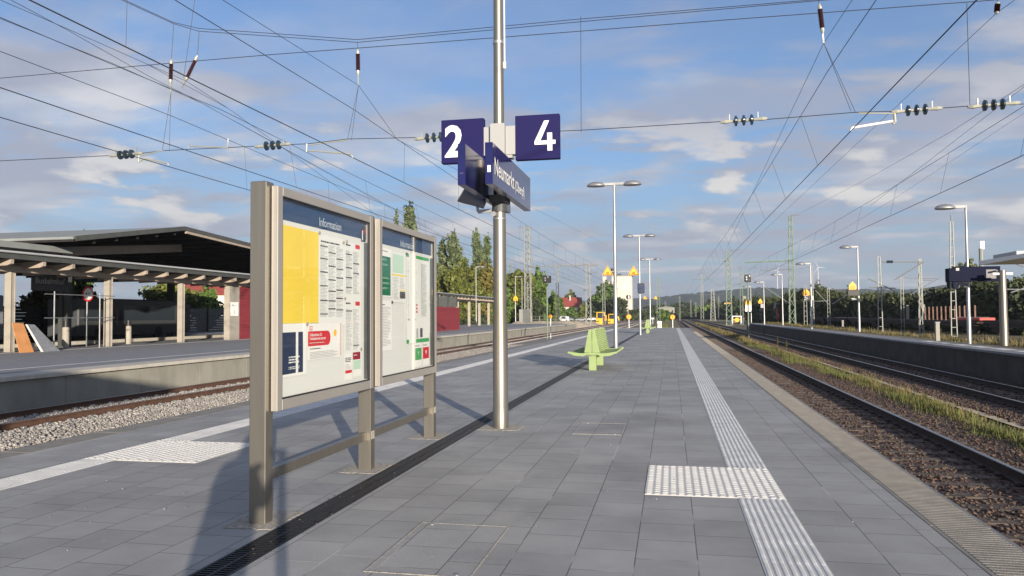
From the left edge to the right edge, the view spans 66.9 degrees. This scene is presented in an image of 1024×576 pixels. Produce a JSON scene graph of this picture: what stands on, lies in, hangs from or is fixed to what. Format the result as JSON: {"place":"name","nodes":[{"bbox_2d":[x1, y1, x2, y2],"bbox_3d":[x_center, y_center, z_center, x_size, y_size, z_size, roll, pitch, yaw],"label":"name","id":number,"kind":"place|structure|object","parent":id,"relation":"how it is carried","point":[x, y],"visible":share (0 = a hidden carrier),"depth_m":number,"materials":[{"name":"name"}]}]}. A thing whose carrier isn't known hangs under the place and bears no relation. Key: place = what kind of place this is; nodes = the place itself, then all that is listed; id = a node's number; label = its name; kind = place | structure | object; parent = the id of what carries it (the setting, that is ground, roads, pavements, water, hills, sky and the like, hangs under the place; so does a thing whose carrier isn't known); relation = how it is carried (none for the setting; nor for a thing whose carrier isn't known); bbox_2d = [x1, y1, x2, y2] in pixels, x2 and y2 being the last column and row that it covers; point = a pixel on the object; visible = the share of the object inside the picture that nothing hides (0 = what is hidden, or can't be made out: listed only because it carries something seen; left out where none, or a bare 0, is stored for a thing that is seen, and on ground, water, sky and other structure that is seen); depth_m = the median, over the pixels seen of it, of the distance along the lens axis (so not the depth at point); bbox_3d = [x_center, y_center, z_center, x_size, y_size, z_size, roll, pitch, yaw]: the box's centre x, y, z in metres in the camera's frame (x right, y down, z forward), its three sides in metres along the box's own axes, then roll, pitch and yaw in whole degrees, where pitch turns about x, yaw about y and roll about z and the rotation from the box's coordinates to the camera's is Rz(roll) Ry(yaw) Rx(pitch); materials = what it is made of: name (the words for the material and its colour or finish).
{"place":"outdoors","nodes":[
{"label":"outdoors","id":0,"kind":"place"},
{"bbox_2d":[0,240,72,253],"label":"bus station hall","id":1,"kind":"structure","parent":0,"point":[24,247],"depth_m":39.57,"materials":[{"name":"grey metal"}]},
{"bbox_2d":[47,298,176,339],"bbox_3d":[-29.782,2.384,58.650,2.520,3.040,11.000,-1,-2,12],"label":"parked bus","id":2,"kind":"object","parent":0,"point":[156,318],"visible":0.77,"depth_m":57.39,"materials":[{"name":"grey plastic"}]},
{"bbox_2d":[0,324,486,350],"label":"bus station yard","id":3,"kind":"structure","parent":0,"point":[32,340],"depth_m":60.59,"materials":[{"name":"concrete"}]},
{"bbox_2d":[15,290,57,328],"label":"street tree","id":4,"kind":"object","parent":3,"relation":"on","point":[38,298],"visible":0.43,"depth_m":71.47,"materials":[{"name":"green plant"}]},
{"bbox_2d":[82,287,93,345],"bbox_3d":[-22.449,1.574,40.968,0.103,3.308,0.800,-1,-2,12],"label":"traffic sign","id":5,"kind":"object","parent":3,"relation":"on","point":[87,291],"visible":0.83,"depth_m":40.96,"materials":[{"name":"red"}]},
{"bbox_2d":[0,334,223,347],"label":"bus bay kerb","id":6,"kind":"structure","parent":3,"relation":"on","point":[132,340],"depth_m":54.12,"materials":[{"name":"grey concrete"}]},
{"bbox_2d":[2,306,223,339],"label":"slatted wall","id":7,"kind":"structure","parent":3,"relation":"on","point":[41,316],"depth_m":85.74,"materials":[{"name":"black paint"}]},
{"bbox_2d":[0,226,249,347],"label":"bus station hall","id":8,"kind":"structure","parent":3,"relation":"on","point":[185,247],"depth_m":51.84,"materials":[{"name":"black metal"}]},
{"bbox_2d":[138,284,200,320],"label":"street tree","id":9,"kind":"object","parent":3,"relation":"on","point":[158,293],"visible":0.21,"depth_m":90.11,"materials":[{"name":"green plant"}]},
{"bbox_2d":[185,284,223,325],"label":"house","id":10,"kind":"structure","parent":3,"relation":"on","point":[220,293],"depth_m":113.42,"materials":[{"name":"paint"}]},
{"bbox_2d":[190,285,223,327],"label":"street tree","id":11,"kind":"object","parent":3,"relation":"on","point":[208,298],"visible":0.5,"depth_m":92.27,"materials":[{"name":"green plant"}]},
{"bbox_2d":[0,319,656,447],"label":"ballast bed","id":12,"kind":"object","parent":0,"point":[543,339],"visible":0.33,"depth_m":77.89,"materials":[{"name":"grey gravel"}]},
{"bbox_2d":[0,344,522,450],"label":"ballast stones","id":13,"kind":"object","parent":12,"relation":"on","point":[85,425],"visible":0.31,"depth_m":18.13,"materials":[{"name":"grey gravel"}]},
{"bbox_2d":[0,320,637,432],"bbox_3d":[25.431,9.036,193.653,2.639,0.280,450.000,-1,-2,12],"label":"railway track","id":14,"kind":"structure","parent":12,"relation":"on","point":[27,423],"depth_m":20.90,"materials":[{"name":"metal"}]},
{"bbox_2d":[437,295,459,330],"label":"red shelter","id":15,"kind":"object","parent":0,"point":[448,314],"visible":0.33,"depth_m":76.69,"materials":[{"name":"red metal"}]},
{"bbox_2d":[3,285,946,319],"bbox_3d":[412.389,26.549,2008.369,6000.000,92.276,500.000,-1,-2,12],"label":"hills","id":16,"kind":"structure","parent":0,"point":[695,299],"depth_m":2011.57,"materials":[{"name":"green plant"}]},
{"bbox_2d":[0,328,989,575],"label":"platform paving","id":17,"kind":"structure","parent":0,"point":[134,528],"depth_m":6.66,"materials":[{"name":"grey concrete"}]},
{"bbox_2d":[84,440,248,462],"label":"tactile field","id":18,"kind":"structure","parent":17,"relation":"on","point":[177,451],"depth_m":8.67,"materials":[{"name":"white concrete"}]},
{"bbox_2d":[0,328,618,489],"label":"guidance strip","id":19,"kind":"object","parent":17,"relation":"on","point":[33,476],"visible":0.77,"depth_m":10.23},
{"bbox_2d":[249,181,436,523],"bbox_3d":[-1.415,0.534,7.699,0.200,2.505,4.174,-1,-2,12],"label":"information board","id":20,"kind":"object","parent":17,"relation":"on","point":[343,300],"visible":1,"depth_m":6.67,"materials":[{"name":"metal"}]},
{"bbox_2d":[223,424,524,529],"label":"mortar patches","id":21,"kind":"object","parent":17,"relation":"on","point":[280,517],"visible":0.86,"depth_m":5.98,"materials":[{"name":"grey concrete"}]},
{"bbox_2d":[363,522,508,575],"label":"service cover","id":22,"kind":"object","parent":17,"relation":"on","point":[457,549],"visible":1,"depth_m":4.96,"materials":[{"name":"grey concrete"}]},
{"bbox_2d":[484,0,514,428],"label":"sign pole","id":23,"kind":"object","parent":17,"relation":"on","point":[499,133],"visible":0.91,"depth_m":10.40,"materials":[{"name":"metal"}]},
{"bbox_2d":[441,118,484,164],"bbox_3d":[-0.667,-2.006,10.624,0.600,0.600,0.103,-1,-2,12],"label":"track number sign","id":24,"kind":"object","parent":23,"relation":"attached to","point":[467,132],"visible":0.85,"depth_m":10.59,"materials":[{"name":"blue metal"}]},
{"bbox_2d":[457,189,495,216],"bbox_3d":[-0.476,-1.173,10.475,0.549,0.433,0.242,-1,-2,6],"label":"loudspeaker","id":25,"kind":"object","parent":23,"relation":"attached to","point":[467,197],"visible":0.87,"depth_m":10.46,"materials":[{"name":"grey metal"}]},
{"bbox_2d":[458,143,509,212],"bbox_3d":[-0.336,-1.429,10.516,0.095,0.495,2.642,-1,-2,12],"label":"station name sign","id":26,"kind":"object","parent":23,"relation":"attached to","point":[471,170],"visible":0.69,"depth_m":9.59,"materials":[{"name":"blue metal"}]},
{"bbox_2d":[485,142,529,210],"bbox_3d":[-0.021,-1.436,10.375,0.100,0.495,2.492,-1,-2,12],"label":"station name sign","id":27,"kind":"object","parent":23,"relation":"attached to","point":[506,177],"visible":1,"depth_m":9.91,"materials":[{"name":"blue metal"}]},
{"bbox_2d":[515,113,560,161],"bbox_3d":[0.347,-2.020,10.416,0.600,0.600,0.103,-1,-2,12],"label":"track number sign","id":28,"kind":"object","parent":23,"relation":"attached to","point":[537,137],"visible":1,"depth_m":10.37,"materials":[{"name":"blue metal"}]},
{"bbox_2d":[568,327,623,369],"bbox_3d":[2.480,1.732,22.516,1.323,1.120,3.120,-1,-2,12],"label":"platform bench","id":29,"kind":"object","parent":17,"relation":"on","point":[596,349],"visible":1,"depth_m":21.09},
{"bbox_2d":[572,423,625,434],"bbox_3d":[1.170,1.863,10.252,0.620,0.016,1.030,-1,-2,12],"label":"service cover","id":30,"kind":"object","parent":17,"relation":"on","point":[602,428],"visible":1,"depth_m":10.24,"materials":[{"name":"grey metal"}]},
{"bbox_2d":[587,180,641,347],"bbox_3d":[4.590,-1.039,34.538,2.440,7.490,0.532,-1,-2,12],"label":"platform lamp","id":31,"kind":"object","parent":17,"relation":"on","point":[626,183],"visible":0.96,"depth_m":34.50,"materials":[{"name":"grey metal"}]},
{"bbox_2d":[623,234,654,334],"bbox_3d":[9.588,-0.274,58.204,2.440,7.590,0.532,-1,-2,12],"label":"platform lamp","id":32,"kind":"object","parent":17,"relation":"on","point":[638,236],"visible":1,"depth_m":58.11,"materials":[{"name":"grey metal"}]},
{"bbox_2d":[645,465,786,499],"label":"tactile field","id":33,"kind":"structure","parent":17,"relation":"on","point":[727,482],"depth_m":6.89,"materials":[{"name":"white concrete"}]},
{"bbox_2d":[676,328,833,575],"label":"guidance strip","id":34,"kind":"object","parent":17,"relation":"on","point":[784,543],"visible":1,"depth_m":5.83,"materials":[{"name":"white concrete"}]},
{"bbox_2d":[0,0,1020,165],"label":"cross span wires","id":35,"kind":"object","parent":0,"point":[908,110],"visible":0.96,"depth_m":19.32,"materials":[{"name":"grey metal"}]},
{"bbox_2d":[11,0,556,300],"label":"overhead feeder","id":36,"kind":"object","parent":35,"relation":"hanging from","point":[217,111],"visible":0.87,"depth_m":21.17,"materials":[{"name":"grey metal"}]},
{"bbox_2d":[0,51,623,300],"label":"contact line","id":37,"kind":"object","parent":35,"relation":"hanging from","point":[206,177],"visible":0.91,"depth_m":21.75,"materials":[{"name":"black metal"}]},
{"bbox_2d":[0,17,626,299],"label":"contact line","id":38,"kind":"object","parent":35,"relation":"hanging from","point":[223,162],"visible":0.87,"depth_m":20.26,"materials":[{"name":"black metal"}]},
{"bbox_2d":[29,0,643,297],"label":"contact line","id":39,"kind":"object","parent":35,"relation":"hanging from","point":[260,112],"visible":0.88,"depth_m":15.47,"materials":[{"name":"black metal"}]},
{"bbox_2d":[688,0,976,293],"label":"contact line","id":40,"kind":"object","parent":35,"relation":"hanging from","point":[856,124],"visible":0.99,"depth_m":17.19,"materials":[{"name":"black metal"}]},
{"bbox_2d":[711,106,1023,293],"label":"contact line","id":41,"kind":"object","parent":35,"relation":"hanging from","point":[895,191],"visible":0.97,"depth_m":29.97,"materials":[{"name":"black metal"}]},
{"bbox_2d":[0,0,1023,305],"label":"sky","id":42,"kind":"structure","parent":0,"point":[696,179],"materials":[{"name":"blue"}]},
{"bbox_2d":[15,319,1023,435],"bbox_3d":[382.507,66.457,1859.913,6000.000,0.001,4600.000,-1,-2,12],"label":"ground","id":43,"kind":"structure","parent":0,"point":[676,324],"depth_m":97.77,"materials":[{"name":"soil"}]},
{"bbox_2d":[0,324,507,354],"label":"platform back","id":44,"kind":"structure","parent":43,"relation":"on","point":[143,344],"depth_m":40.24,"materials":[{"name":"concrete"}]},
{"bbox_2d":[12,323,33,352],"bbox_3d":[-20.637,2.089,32.703,0.430,1.260,0.738,-1,-2,12],"label":"leaning board","id":45,"kind":"object","parent":44,"relation":"on","point":[24,345],"visible":0.93,"depth_m":32.64,"materials":[{"name":"orange wood"}]},
{"bbox_2d":[27,324,59,351],"bbox_3d":[-20.339,2.155,33.629,0.820,1.190,1.000,-1,-2,12],"label":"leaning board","id":46,"kind":"object","parent":44,"relation":"on","point":[46,344],"visible":1,"depth_m":33.52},
{"bbox_2d":[49,291,114,347],"bbox_3d":[-20.338,1.532,36.614,0.060,2.650,4.400,-1,-2,12],"label":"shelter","id":47,"kind":"object","parent":44,"relation":"on","point":[99,295],"visible":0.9,"depth_m":36.61,"materials":[{"name":"grey metal"}]},
{"bbox_2d":[224,286,249,339],"bbox_3d":[-16.932,1.797,55.389,0.419,3.420,12.250,-1,-2,12],"label":"red kiosk","id":48,"kind":"object","parent":44,"relation":"on","point":[236,318],"visible":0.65,"depth_m":50.15,"materials":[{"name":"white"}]},
{"bbox_2d":[0,250,492,351],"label":"platform canopy","id":49,"kind":"object","parent":44,"relation":"on","point":[13,263],"visible":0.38,"depth_m":38.93,"materials":[{"name":"grey"}]},
{"bbox_2d":[31,275,67,290],"bbox_3d":[-23.201,-0.354,38.948,0.106,0.988,2.279,-1,-2,12],"label":"bus station sign","id":50,"kind":"object","parent":49,"relation":"hanging from","point":[47,282],"visible":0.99,"depth_m":38.83,"materials":[{"name":"grey plastic"}]},
{"bbox_2d":[0,324,576,412],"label":"platform wall","id":51,"kind":"structure","parent":43,"relation":"on","point":[16,395],"depth_m":23.17,"materials":[{"name":"concrete"}]},
{"bbox_2d":[0,324,560,373],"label":"platform surface","id":52,"kind":"object","parent":51,"relation":"on","point":[38,361],"visible":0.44,"depth_m":30.35,"materials":[{"name":"concrete"}]},
{"bbox_2d":[0,324,573,381],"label":"platform edge","id":53,"kind":"object","parent":51,"relation":"on","point":[51,373],"visible":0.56,"depth_m":23.29,"materials":[{"name":"grey concrete"}]},
{"bbox_2d":[402,200,417,230],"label":"poplar tree","id":54,"kind":"object","parent":43,"relation":"on","point":[410,221],"visible":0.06,"depth_m":172.77,"materials":[{"name":"green plant"}]},
{"bbox_2d":[436,238,447,277],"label":"poplar tree","id":55,"kind":"object","parent":43,"relation":"on","point":[442,257],"visible":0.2,"depth_m":176.50,"materials":[{"name":"green plant"}]},
{"bbox_2d":[445,229,468,270],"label":"poplar tree","id":56,"kind":"object","parent":43,"relation":"on","point":[454,258],"visible":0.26,"depth_m":173.35,"materials":[{"name":"green plant"}]},
{"bbox_2d":[443,257,486,319],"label":"maple tree","id":57,"kind":"object","parent":43,"relation":"on","point":[455,282],"visible":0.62,"depth_m":149.68,"materials":[{"name":"green plant"}]},
{"bbox_2d":[470,227,486,273],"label":"poplar tree","id":58,"kind":"object","parent":43,"relation":"on","point":[475,235],"visible":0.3,"depth_m":172.74,"materials":[{"name":"green plant"}]},
{"bbox_2d":[476,261,492,322],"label":"maple tree","id":59,"kind":"object","parent":43,"relation":"on","point":[485,278],"visible":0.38,"depth_m":152.82,"materials":[{"name":"green plant"}]},
{"bbox_2d":[482,232,491,269],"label":"poplar tree","id":60,"kind":"object","parent":43,"relation":"on","point":[487,247],"visible":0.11,"depth_m":174.70,"materials":[{"name":"green plant"}]},
{"bbox_2d":[488,274,514,323],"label":"maple tree","id":61,"kind":"object","parent":43,"relation":"on","point":[510,307],"visible":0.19,"depth_m":152.41,"materials":[{"name":"green plant"}]},
{"bbox_2d":[460,312,561,324],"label":"platform side undergrowth","id":62,"kind":"object","parent":43,"relation":"on","point":[473,320],"visible":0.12,"depth_m":150.59,"materials":[{"name":"green plant"}]},
{"bbox_2d":[507,269,535,316],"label":"bushy tree","id":63,"kind":"object","parent":43,"relation":"on","point":[519,290],"visible":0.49,"depth_m":172.25,"materials":[{"name":"green plant"}]},
{"bbox_2d":[519,295,548,320],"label":"bushy tree","id":64,"kind":"object","parent":43,"relation":"on","point":[538,308],"visible":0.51,"depth_m":166.12,"materials":[{"name":"green plant"}]},
{"bbox_2d":[526,265,550,320],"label":"bushy tree","id":65,"kind":"object","parent":43,"relation":"on","point":[539,284],"visible":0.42,"depth_m":179.18,"materials":[{"name":"green plant"}]},
{"bbox_2d":[548,290,564,320],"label":"bushy tree","id":66,"kind":"object","parent":43,"relation":"on","point":[552,299],"visible":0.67,"depth_m":185.69,"materials":[{"name":"green plant"}]},
{"bbox_2d":[517,226,597,321],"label":"catenary mast","id":67,"kind":"object","parent":43,"relation":"on","point":[525,270],"visible":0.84,"depth_m":154.36,"materials":[{"name":"metal"}]},
{"bbox_2d":[512,321,604,327],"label":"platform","id":68,"kind":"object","parent":43,"relation":"on","point":[580,324],"visible":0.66,"depth_m":146.09,"materials":[{"name":"grey concrete"}]},
{"bbox_2d":[565,264,608,325],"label":"catenary mast","id":69,"kind":"object","parent":43,"relation":"on","point":[590,313],"visible":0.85,"depth_m":162.02,"materials":[{"name":"metal"}]},
{"bbox_2d":[588,280,613,318],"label":"garden tree","id":70,"kind":"object","parent":43,"relation":"on","point":[597,298],"visible":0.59,"depth_m":376.25,"materials":[{"name":"green plant"}]},
{"bbox_2d":[605,296,627,313],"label":"garden tree","id":71,"kind":"object","parent":43,"relation":"on","point":[622,305],"visible":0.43,"depth_m":365.05,"materials":[{"name":"green plant"}]},
{"bbox_2d":[603,268,632,310],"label":"silo building","id":72,"kind":"structure","parent":43,"relation":"on","point":[624,283],"depth_m":396.89,"materials":[{"name":"paint"}]},
{"bbox_2d":[607,310,742,320],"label":"undergrowth","id":73,"kind":"object","parent":43,"relation":"on","point":[621,315],"visible":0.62,"depth_m":354.63,"materials":[{"name":"green plant"}]},
{"bbox_2d":[703,249,739,324],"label":"catenary mast","id":74,"kind":"object","parent":43,"relation":"on","point":[726,261],"visible":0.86,"depth_m":165.79,"materials":[{"name":"metal"}]},
{"bbox_2d":[745,214,799,324],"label":"catenary mast","id":75,"kind":"object","parent":43,"relation":"on","point":[789,260],"visible":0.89,"depth_m":112.29,"materials":[{"name":"metal"}]},
{"bbox_2d":[719,331,1023,455],"bbox_3d":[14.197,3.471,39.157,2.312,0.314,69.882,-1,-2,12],"label":"weeds","id":76,"kind":"object","parent":43,"relation":"on","point":[967,417],"visible":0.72,"depth_m":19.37,"materials":[{"name":"green plant"}]},
{"bbox_2d":[743,280,1023,335],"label":"undergrowth","id":77,"kind":"object","parent":43,"relation":"on","point":[892,306],"visible":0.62,"depth_m":111.03,"materials":[{"name":"green plant"}]},
{"bbox_2d":[747,324,1023,384],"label":"platform wall","id":78,"kind":"structure","parent":43,"relation":"on","point":[1004,368],"depth_m":33.43,"materials":[{"name":"grey concrete"}]},
{"bbox_2d":[746,323,1023,356],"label":"platform edge","id":79,"kind":"object","parent":78,"relation":"on","point":[987,349],"visible":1,"depth_m":35.62,"materials":[{"name":"concrete"}]},
{"bbox_2d":[760,323,1023,349],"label":"platform verge","id":80,"kind":"structure","parent":43,"relation":"on","point":[964,342],"depth_m":41.06,"materials":[{"name":"green plant"}]},
{"bbox_2d":[839,245,860,331],"bbox_3d":[24.162,0.028,55.422,1.305,6.203,0.532,-1,-2,12],"label":"platform lamp","id":81,"kind":"object","parent":80,"relation":"on","point":[845,247],"visible":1,"depth_m":55.29,"materials":[{"name":"grey metal"}]},
{"bbox_2d":[763,321,1023,346],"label":"verge weeds","id":82,"kind":"object","parent":80,"relation":"on","point":[976,340],"visible":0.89,"depth_m":44.99,"materials":[{"name":"green plant"}]},
{"bbox_2d":[934,204,971,343],"bbox_3d":[18.705,-0.611,32.888,1.305,5.939,0.532,-1,-2,12],"label":"platform lamp","id":83,"kind":"object","parent":80,"relation":"on","point":[950,207],"visible":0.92,"depth_m":32.75,"materials":[{"name":"grey metal"}]},
{"bbox_2d":[945,266,999,281],"bbox_3d":[18.926,-0.558,32.016,1.962,0.609,1.615,-1,-2,12],"label":"display board","id":84,"kind":"object","parent":83,"relation":"attached to","point":[971,274],"visible":0.93,"depth_m":31.61,"materials":[{"name":"blue metal"}]},
{"bbox_2d":[992,270,1012,345],"bbox_3d":[19.356,0.785,30.533,0.720,2.972,0.300,-1,-2,12],"label":"steel post","id":85,"kind":"object","parent":80,"relation":"on","point":[1003,320],"visible":1,"depth_m":30.44,"materials":[{"name":"white metal"}]},
{"bbox_2d":[868,256,922,331],"bbox_3d":[28.723,1.343,57.923,3.872,7.470,0.499,-1,-2,12],"label":"catenary mast","id":86,"kind":"object","parent":43,"relation":"on","point":[880,283],"visible":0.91,"depth_m":58.11,"materials":[{"name":"metal"}]},
{"bbox_2d":[879,319,944,329],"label":"flat wagon","id":87,"kind":"object","parent":43,"relation":"on","point":[915,323],"visible":0.88,"depth_m":97.06,"materials":[{"name":"red metal"}]},
{"bbox_2d":[918,259,931,333],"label":"catenary mast","id":88,"kind":"object","parent":43,"relation":"on","point":[919,296],"visible":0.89,"depth_m":85.81,"materials":[{"name":"metal"}]},
{"bbox_2d":[924,305,982,333],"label":"flat wagon","id":89,"kind":"object","parent":43,"relation":"on","point":[975,326],"visible":0.63,"depth_m":81.44,"materials":[{"name":"brown metal"}]},
{"bbox_2d":[949,215,957,336],"bbox_3d":[31.408,-0.144,55.217,0.582,10.211,0.582,-1,-2,12],"label":"catenary mast","id":90,"kind":"object","parent":43,"relation":"on","point":[951,300],"visible":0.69,"depth_m":55.22,"materials":[{"name":"metal"}]},
{"bbox_2d":[962,281,998,307],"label":"woodland tree","id":91,"kind":"object","parent":43,"relation":"on","point":[973,290],"visible":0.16,"depth_m":92.07,"materials":[{"name":"green plant"}]},
{"bbox_2d":[979,251,1023,264],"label":"shelter roof","id":92,"kind":"structure","parent":43,"relation":"on","point":[1013,257],"depth_m":47.06,"materials":[{"name":"white metal"}]},
{"bbox_2d":[983,320,1023,335],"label":"flat wagon","id":93,"kind":"object","parent":43,"relation":"on","point":[994,325],"visible":0.6,"depth_m":69.61,"materials":[{"name":"grey metal"}]},
{"bbox_2d":[676,319,1023,548],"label":"ballast bed","id":94,"kind":"object","parent":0,"point":[995,491],"visible":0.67,"depth_m":13.80,"materials":[{"name":"gravel"}]},
{"bbox_2d":[694,322,765,345],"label":"weeds","id":95,"kind":"object","parent":94,"relation":"on","point":[722,332],"visible":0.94,"depth_m":83.77,"materials":[{"name":"green plant"}]},
{"bbox_2d":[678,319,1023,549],"bbox_3d":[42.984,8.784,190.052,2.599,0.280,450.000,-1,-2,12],"label":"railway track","id":96,"kind":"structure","parent":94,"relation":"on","point":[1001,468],"depth_m":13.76,"materials":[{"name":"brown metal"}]},
{"bbox_2d":[687,319,1023,425],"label":"ballast bed","id":97,"kind":"object","parent":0,"point":[980,405],"visible":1,"depth_m":24.73,"materials":[{"name":"gravel"}]},
{"bbox_2d":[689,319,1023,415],"bbox_3d":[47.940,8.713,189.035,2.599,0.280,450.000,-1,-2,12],"label":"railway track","id":98,"kind":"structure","parent":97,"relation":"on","point":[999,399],"depth_m":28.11,"materials":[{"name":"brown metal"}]},
{"bbox_2d":[767,345,1023,428],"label":"sandy path","id":99,"kind":"structure","parent":0,"point":[1012,423],"depth_m":18.71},
{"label":"platform body","id":100,"kind":"structure","parent":0,"visible":0},
{"bbox_2d":[0,328,1023,575],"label":"platform edge","id":101,"kind":"object","parent":100,"relation":"on","point":[962,538],"visible":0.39,"depth_m":8.79,"materials":[{"name":"concrete"}]},
{"bbox_2d":[694,332,1023,575],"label":"platform edge ridges","id":102,"kind":"object","parent":101,"relation":"on","point":[890,471],"visible":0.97,"depth_m":6.62,"materials":[{"name":"concrete"}]},
{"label":"drain channel bottom","id":103,"kind":"structure","parent":0,"visible":0},
{"bbox_2d":[188,329,645,575],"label":"drain grating","id":104,"kind":"object","parent":103,"relation":"on","point":[262,545],"visible":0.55,"depth_m":6.24,"materials":[{"name":"grey metal"}]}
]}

